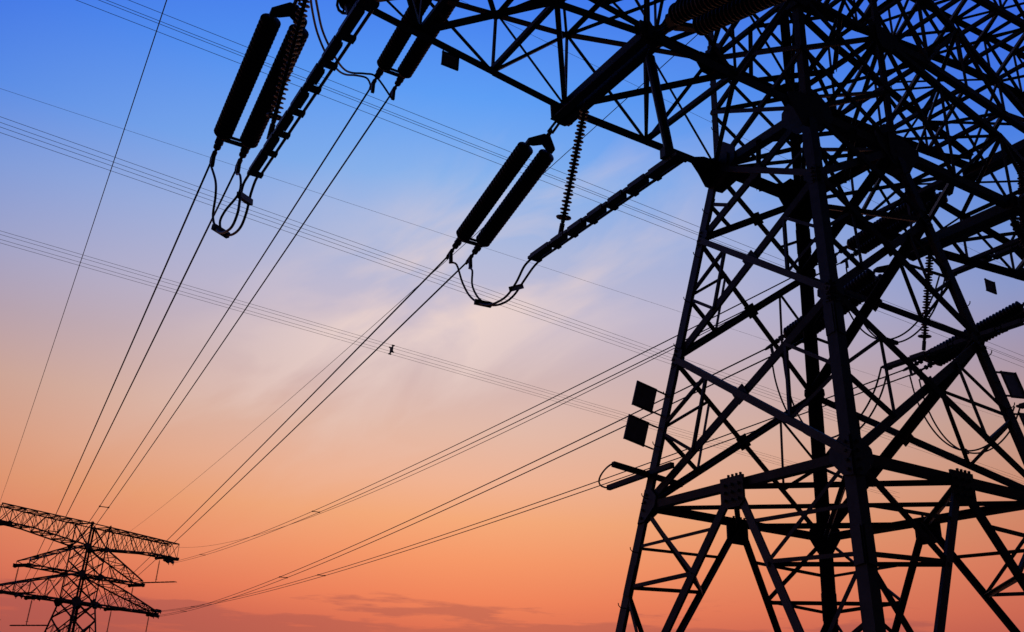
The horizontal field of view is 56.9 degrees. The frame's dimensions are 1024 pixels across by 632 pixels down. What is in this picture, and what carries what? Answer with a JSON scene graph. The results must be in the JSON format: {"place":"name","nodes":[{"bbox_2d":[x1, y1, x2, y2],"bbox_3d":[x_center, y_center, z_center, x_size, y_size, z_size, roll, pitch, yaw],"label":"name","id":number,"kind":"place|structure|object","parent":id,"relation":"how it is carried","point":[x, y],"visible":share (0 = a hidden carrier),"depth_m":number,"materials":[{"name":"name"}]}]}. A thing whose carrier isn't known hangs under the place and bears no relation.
{"place":"outdoors","nodes":[
{"label":"outdoors","id":0,"kind":"place"},
{"bbox_2d":[2,243,882,494],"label":"crossing wire","id":1,"kind":"object","parent":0,"point":[352,343],"visible":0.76,"depth_m":91.66,"materials":[{"name":"metal"}]},
{"bbox_2d":[0,234,894,493],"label":"crossing wire","id":2,"kind":"object","parent":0,"point":[338,332],"visible":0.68,"depth_m":90.90,"materials":[{"name":"metal"}]},
{"bbox_2d":[2,231,897,492],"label":"crossing wire","id":3,"kind":"object","parent":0,"point":[352,333],"visible":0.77,"depth_m":90.57,"materials":[{"name":"metal"}]},
{"bbox_2d":[388,345,394,354],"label":"bundle spacer","id":4,"kind":"object","parent":3,"relation":"attached to","point":[391,350],"visible":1,"depth_m":94.72,"materials":[{"name":"black metal"}]},
{"bbox_2d":[0,239,899,497],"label":"crossing wire","id":5,"kind":"object","parent":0,"point":[352,340],"visible":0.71,"depth_m":90.62,"materials":[{"name":"metal"}]},
{"bbox_2d":[0,132,938,456],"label":"crossing wire","id":6,"kind":"object","parent":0,"point":[388,266],"visible":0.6,"depth_m":73.67,"materials":[{"name":"metal"}]},
{"bbox_2d":[0,88,1001,417],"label":"crossing wire","id":7,"kind":"object","parent":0,"point":[414,224],"visible":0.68,"depth_m":68.92,"materials":[{"name":"metal"}]},
{"bbox_2d":[0,122,1018,479],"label":"crossing wire","id":8,"kind":"object","parent":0,"point":[354,246],"visible":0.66,"depth_m":74.69,"materials":[{"name":"metal"}]},
{"bbox_2d":[0,0,1023,631],"label":"sky","id":9,"kind":"structure","parent":0,"point":[562,565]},
{"bbox_2d":[2,117,1022,478],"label":"crossing wire","id":10,"kind":"object","parent":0,"point":[364,245],"visible":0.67,"depth_m":74.53,"materials":[{"name":"metal"}]},
{"bbox_2d":[1,127,1023,483],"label":"crossing wire","id":11,"kind":"object","parent":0,"point":[357,251],"visible":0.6,"depth_m":73.64,"materials":[{"name":"metal"}]},
{"bbox_2d":[77,0,1021,366],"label":"crossing wire","id":12,"kind":"object","parent":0,"point":[443,142],"visible":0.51,"depth_m":58.12,"materials":[{"name":"metal"}]},
{"bbox_2d":[99,0,1023,362],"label":"crossing wire","id":13,"kind":"object","parent":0,"point":[441,134],"visible":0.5,"depth_m":57.60,"materials":[{"name":"metal"}]},
{"bbox_2d":[107,0,1022,360],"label":"crossing wire","id":14,"kind":"object","parent":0,"point":[453,136],"visible":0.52,"depth_m":58.89,"materials":[{"name":"metal"}]},
{"bbox_2d":[129,0,1022,355],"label":"crossing wire","id":15,"kind":"object","parent":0,"point":[481,140],"visible":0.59,"depth_m":59.43,"materials":[{"name":"metal"}]},
{"bbox_2d":[461,0,978,252],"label":"crossing wire","id":16,"kind":"object","parent":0,"point":[664,99],"visible":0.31,"depth_m":53.96,"materials":[{"name":"metal"}]},
{"bbox_3d":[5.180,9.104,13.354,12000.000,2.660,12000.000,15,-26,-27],"label":"ground","id":17,"kind":"structure","parent":0,"visible":0},
{"bbox_2d":[0,502,179,631],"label":"transmission tower","id":18,"kind":"structure","parent":17,"relation":"on","point":[76,602],"depth_m":122.59,"materials":[{"name":"metal"}]},
{"bbox_2d":[14,593,23,598],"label":"insulator string","id":19,"kind":"object","parent":18,"relation":"attached to","point":[20,595],"visible":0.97,"depth_m":109.56,"materials":[{"name":"brown ceramic"}]},
{"bbox_2d":[31,596,41,600],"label":"insulator string","id":20,"kind":"object","parent":18,"relation":"attached to","point":[37,598],"visible":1,"depth_m":112.92,"materials":[{"name":"brown ceramic"}]},
{"bbox_2d":[92,604,101,609],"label":"insulator string","id":21,"kind":"object","parent":18,"relation":"attached to","point":[95,606],"visible":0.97,"depth_m":118.59,"materials":[{"name":"brown ceramic"}]},
{"bbox_2d":[149,614,159,618],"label":"insulator string","id":22,"kind":"object","parent":18,"relation":"attached to","point":[154,615],"visible":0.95,"depth_m":128.50,"materials":[{"name":"brown ceramic"}]},
{"bbox_2d":[150,609,161,613],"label":"insulator string","id":23,"kind":"object","parent":18,"relation":"attached to","point":[156,610],"visible":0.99,"depth_m":128.86,"materials":[{"name":"brown ceramic"}]},
{"bbox_2d":[164,558,173,564],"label":"insulator string","id":24,"kind":"object","parent":18,"relation":"attached to","point":[168,561],"visible":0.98,"depth_m":131.36,"materials":[{"name":"brown ceramic"}]},
{"bbox_2d":[169,264,817,562],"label":"conductor","id":25,"kind":"object","parent":24,"relation":"attached to","point":[542,402],"visible":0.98,"depth_m":38.41,"materials":[{"name":"metal"}]},
{"bbox_2d":[175,273,818,562],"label":"conductor","id":26,"kind":"object","parent":24,"relation":"attached to","point":[510,424],"visible":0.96,"depth_m":42.44,"materials":[{"name":"metal"}]},
{"bbox_2d":[182,263,839,547],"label":"earth wire","id":27,"kind":"object","parent":18,"relation":"attached to","point":[511,428],"visible":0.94,"depth_m":41.73,"materials":[{"name":"metal"}]},
{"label":"suspension insulator","id":28,"kind":"object","parent":18,"relation":"hanging from","visible":0},
{"bbox_2d":[9,625,48,625],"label":"rigid jumper","id":29,"kind":"object","parent":28,"relation":"hanging from","point":[28,625],"visible":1,"depth_m":115.32,"materials":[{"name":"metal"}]},
{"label":"suspension insulator","id":30,"kind":"object","parent":18,"relation":"hanging from","visible":0},
{"bbox_2d":[140,581,174,582],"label":"rigid jumper","id":31,"kind":"object","parent":30,"relation":"hanging from","point":[159,582],"visible":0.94,"depth_m":133.66,"materials":[{"name":"metal"}]},
{"bbox_2d":[353,0,1023,631],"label":"transmission tower","id":32,"kind":"structure","parent":17,"relation":"on","point":[879,148],"depth_m":17.31,"materials":[{"name":"metal"}]},
{"bbox_2d":[0,0,166,500],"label":"earth wire","id":33,"kind":"object","parent":32,"relation":"attached to","point":[100,202],"visible":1,"depth_m":35.91,"materials":[{"name":"metal"}]},
{"bbox_2d":[209,0,308,173],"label":"insulator string","id":34,"kind":"object","parent":32,"relation":"attached to","point":[256,53],"visible":0.89,"depth_m":15.88,"materials":[{"name":"brown ceramic"}]},
{"bbox_2d":[16,163,209,595],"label":"conductor","id":35,"kind":"object","parent":34,"relation":"attached to","point":[195,197],"visible":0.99,"depth_m":23.99,"materials":[{"name":"metal"}]},
{"bbox_2d":[22,170,235,595],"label":"conductor","id":36,"kind":"object","parent":34,"relation":"attached to","point":[220,201],"visible":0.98,"depth_m":24.41,"materials":[{"name":"metal"}]},
{"bbox_2d":[210,166,257,238],"bbox_3d":[-4.677,-2.046,15.842,0.506,2.222,2.496,15,-26,-27],"label":"jumper loop","id":37,"kind":"object","parent":34,"relation":"hanging from","point":[242,197],"visible":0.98,"depth_m":15.18,"materials":[{"name":"metal"}]},
{"bbox_2d":[247,0,379,178],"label":"rigid jumper","id":38,"kind":"object","parent":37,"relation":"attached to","point":[345,29],"visible":1,"depth_m":12.50,"materials":[{"name":"metal"}]},
{"bbox_2d":[266,0,309,138],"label":"suspension insulator","id":39,"kind":"object","parent":32,"relation":"hanging from","point":[275,116],"visible":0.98,"depth_m":14.05,"materials":[{"name":"brown ceramic"}]},
{"bbox_2d":[336,0,356,14],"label":"suspension insulator","id":40,"kind":"object","parent":32,"relation":"hanging from","point":[346,6],"visible":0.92,"depth_m":11.71,"materials":[{"name":"brown ceramic"}]},
{"bbox_2d":[369,0,459,100],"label":"insulator string","id":41,"kind":"object","parent":32,"relation":"attached to","point":[394,48],"visible":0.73,"depth_m":19.28,"materials":[{"name":"brown ceramic"}]},
{"bbox_2d":[36,89,369,595],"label":"conductor","id":42,"kind":"object","parent":41,"relation":"attached to","point":[353,114],"visible":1,"depth_m":28.16,"materials":[{"name":"metal"}]},
{"bbox_2d":[42,96,389,595],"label":"conductor","id":43,"kind":"object","parent":41,"relation":"attached to","point":[383,105],"visible":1,"depth_m":28.24,"materials":[{"name":"metal"}]},
{"bbox_2d":[310,0,391,97],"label":"jumper loop","id":44,"kind":"object","parent":41,"relation":"hanging from","point":[327,42],"visible":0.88,"depth_m":18.00,"materials":[{"name":"metal"}]},
{"bbox_2d":[132,34,697,529],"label":"earth wire","id":45,"kind":"object","parent":32,"relation":"attached to","point":[448,258],"visible":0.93,"depth_m":42.02,"materials":[{"name":"metal"}]},
{"bbox_2d":[441,50,458,70],"bbox_3d":[-1.044,-4.311,15.949,0.319,0.285,0.039,15,-26,-27],"label":"sign plate","id":46,"kind":"object","parent":32,"relation":"attached to","point":[449,60],"visible":1,"depth_m":15.94,"materials":[{"name":"black metal"}]},
{"bbox_2d":[446,121,558,267],"bbox_3d":[-0.159,-2.365,18.855,0.804,0.426,4.296,15,-42,-26],"label":"insulator string","id":47,"kind":"object","parent":32,"relation":"attached to","point":[524,184],"visible":1,"depth_m":18.68,"materials":[{"name":"brown ceramic"}]},
{"bbox_2d":[99,257,445,603],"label":"conductor","id":48,"kind":"object","parent":47,"relation":"attached to","point":[412,292],"visible":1,"depth_m":28.03,"materials":[{"name":"metal"}]},
{"bbox_2d":[101,263,464,606],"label":"conductor","id":49,"kind":"object","parent":47,"relation":"attached to","point":[434,293],"visible":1,"depth_m":28.57,"materials":[{"name":"metal"}]},
{"bbox_2d":[449,260,538,307],"bbox_3d":[-0.353,-0.817,18.520,0.505,1.692,3.183,15,-26,-27],"label":"jumper loop","id":50,"kind":"object","parent":47,"relation":"hanging from","point":[488,304],"visible":1,"depth_m":17.95,"materials":[{"name":"metal"}]},
{"bbox_2d":[556,100,588,232],"bbox_3d":[1.074,-2.598,16.544,0.261,2.504,0.305,15,-8,-27],"label":"suspension insulator","id":51,"kind":"object","parent":32,"relation":"hanging from","point":[563,216],"visible":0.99,"depth_m":16.52,"materials":[{"name":"brown ceramic"}]},
{"bbox_2d":[528,152,689,262],"bbox_3d":[1.441,-1.684,15.455,0.262,0.090,4.148,15,-26,-27],"label":"rigid jumper","id":52,"kind":"object","parent":51,"relation":"hanging from","point":[639,184],"visible":1,"depth_m":15.16,"materials":[{"name":"metal"}]},
{"bbox_2d":[598,461,682,489],"bbox_3d":[2.227,2.886,17.002,1.562,0.225,1.400,-5,-24,17],"label":"cable bracket","id":53,"kind":"object","parent":32,"relation":"attached to","point":[640,474],"visible":1,"depth_m":16.77,"materials":[{"name":"metal"}]},
{"bbox_2d":[623,414,657,449],"bbox_3d":[2.318,2.085,16.988,0.735,0.546,0.111,16,-26,-28],"label":"sign plate","id":54,"kind":"object","parent":32,"relation":"attached to","point":[636,430],"visible":1,"depth_m":16.93,"materials":[{"name":"black metal"}]},
{"bbox_2d":[631,380,665,415],"bbox_3d":[2.494,1.500,17.205,0.735,0.546,0.111,16,-26,-28],"label":"sign plate","id":55,"kind":"object","parent":32,"relation":"attached to","point":[644,396],"visible":1,"depth_m":17.15,"materials":[{"name":"black metal"}]},
{"bbox_2d":[645,48,680,162],"bbox_3d":[2.280,-3.313,14.624,0.300,2.354,0.576,15,-26,-27],"label":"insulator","id":56,"kind":"object","parent":32,"relation":"hanging from","point":[667,149],"visible":0.89,"depth_m":14.49,"materials":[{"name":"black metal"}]},
{"bbox_2d":[653,0,786,36],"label":"insulator string","id":57,"kind":"object","parent":32,"relation":"attached to","point":[708,16],"visible":1,"depth_m":13.89,"materials":[{"name":"brown ceramic"}]},
{"bbox_2d":[765,258,906,353],"bbox_3d":[7.935,-0.196,23.133,0.803,0.426,4.296,17,-43,-31],"label":"insulator string","id":58,"kind":"object","parent":32,"relation":"attached to","point":[864,283],"visible":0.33,"depth_m":22.62,"materials":[{"name":"brown ceramic"}]},
{"bbox_2d":[158,349,764,615],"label":"conductor","id":59,"kind":"object","parent":58,"relation":"attached to","point":[517,469],"visible":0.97,"depth_m":35.11,"materials":[{"name":"metal"}]},
{"bbox_2d":[159,356,769,616],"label":"conductor","id":60,"kind":"object","parent":58,"relation":"attached to","point":[514,477],"visible":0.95,"depth_m":36.43,"materials":[{"name":"metal"}]},
{"bbox_2d":[770,354,888,437],"bbox_3d":[7.658,1.765,22.699,0.507,2.532,3.042,18,-28,-32],"label":"jumper loop","id":61,"kind":"object","parent":58,"relation":"hanging from","point":[873,410],"visible":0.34,"depth_m":21.78,"materials":[{"name":"metal"}]},
{"bbox_2d":[835,184,954,267],"bbox_3d":[10.248,-2.496,25.126,0.803,0.426,4.296,16,-36,-28],"label":"insulator string","id":62,"kind":"object","parent":32,"relation":"attached to","point":[868,242],"visible":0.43,"depth_m":25.30,"materials":[{"name":"brown ceramic"}]},
{"bbox_2d":[845,267,944,344],"bbox_3d":[9.910,-0.632,24.756,0.524,2.753,3.011,15,-26,-27],"label":"jumper loop","id":63,"kind":"object","parent":62,"relation":"hanging from","point":[894,342],"visible":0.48,"depth_m":24.06,"materials":[{"name":"metal"}]},
{"bbox_2d":[918,249,933,350],"bbox_3d":[9.251,-0.370,21.056,0.261,2.330,0.305,15,-13,-27],"label":"suspension insulator","id":64,"kind":"object","parent":32,"relation":"hanging from","point":[924,335],"visible":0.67,"depth_m":21.00,"materials":[{"name":"brown ceramic"}]},
{"bbox_2d":[881,318,1023,369],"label":"rigid jumper","id":65,"kind":"object","parent":64,"relation":"hanging from","point":[958,343],"visible":0.75,"depth_m":20.20,"materials":[{"name":"metal"}]},
{"bbox_2d":[902,301,1023,379],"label":"insulator string","id":66,"kind":"object","parent":32,"relation":"attached to","point":[1013,312],"visible":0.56,"depth_m":24.42,"materials":[{"name":"brown ceramic"}]},
{"bbox_2d":[162,370,901,610],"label":"conductor","id":67,"kind":"object","parent":66,"relation":"attached to","point":[562,493],"visible":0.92,"depth_m":40.54,"materials":[{"name":"metal"}]},
{"bbox_2d":[161,375,908,611],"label":"conductor","id":68,"kind":"object","parent":66,"relation":"attached to","point":[559,499],"visible":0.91,"depth_m":41.55,"materials":[{"name":"metal"}]},
{"bbox_2d":[909,375,1019,453],"bbox_3d":[11.972,2.522,24.866,2.525,2.230,0.548,-11,-27,29],"label":"jumper loop","id":69,"kind":"object","parent":66,"relation":"hanging from","point":[967,451],"visible":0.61,"depth_m":24.82,"materials":[{"name":"metal"}]},
{"bbox_2d":[984,278,996,294],"bbox_3d":[11.513,-0.712,22.726,0.375,0.330,0.039,15,-26,-27],"label":"sign plate","id":70,"kind":"object","parent":32,"relation":"attached to","point":[990,286],"visible":1,"depth_m":22.71,"materials":[{"name":"black metal"}]},
{"bbox_2d":[996,371,1023,398],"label":"sign plate","id":71,"kind":"object","parent":32,"relation":"attached to","point":[1013,384],"visible":1,"depth_m":16.14,"materials":[{"name":"black metal"}]},
{"bbox_2d":[1009,215,1023,249],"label":"suspension insulator","id":72,"kind":"object","parent":32,"relation":"hanging from","point":[1017,228],"visible":1,"depth_m":19.47,"materials":[{"name":"brown ceramic"}]},
{"bbox_2d":[1014,412,1023,425],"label":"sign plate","id":73,"kind":"object","parent":32,"relation":"attached to","point":[1021,415],"visible":1,"depth_m":15.76,"materials":[{"name":"black metal"}]},
{"bbox_2d":[1016,402,1023,408],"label":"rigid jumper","id":74,"kind":"object","parent":32,"relation":"attached to","point":[1020,405],"visible":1,"depth_m":24.00,"materials":[{"name":"metal"}]},
{"bbox_2d":[1017,152,1023,229],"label":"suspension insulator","id":75,"kind":"object","parent":32,"relation":"hanging from","point":[1020,185],"visible":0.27,"depth_m":22.17,"materials":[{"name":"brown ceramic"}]},
{"bbox_2d":[952,243,1022,275],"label":"rigid jumper","id":76,"kind":"object","parent":75,"relation":"hanging from","point":[988,258],"visible":0.55,"depth_m":22.40,"materials":[{"name":"metal"}]}
]}

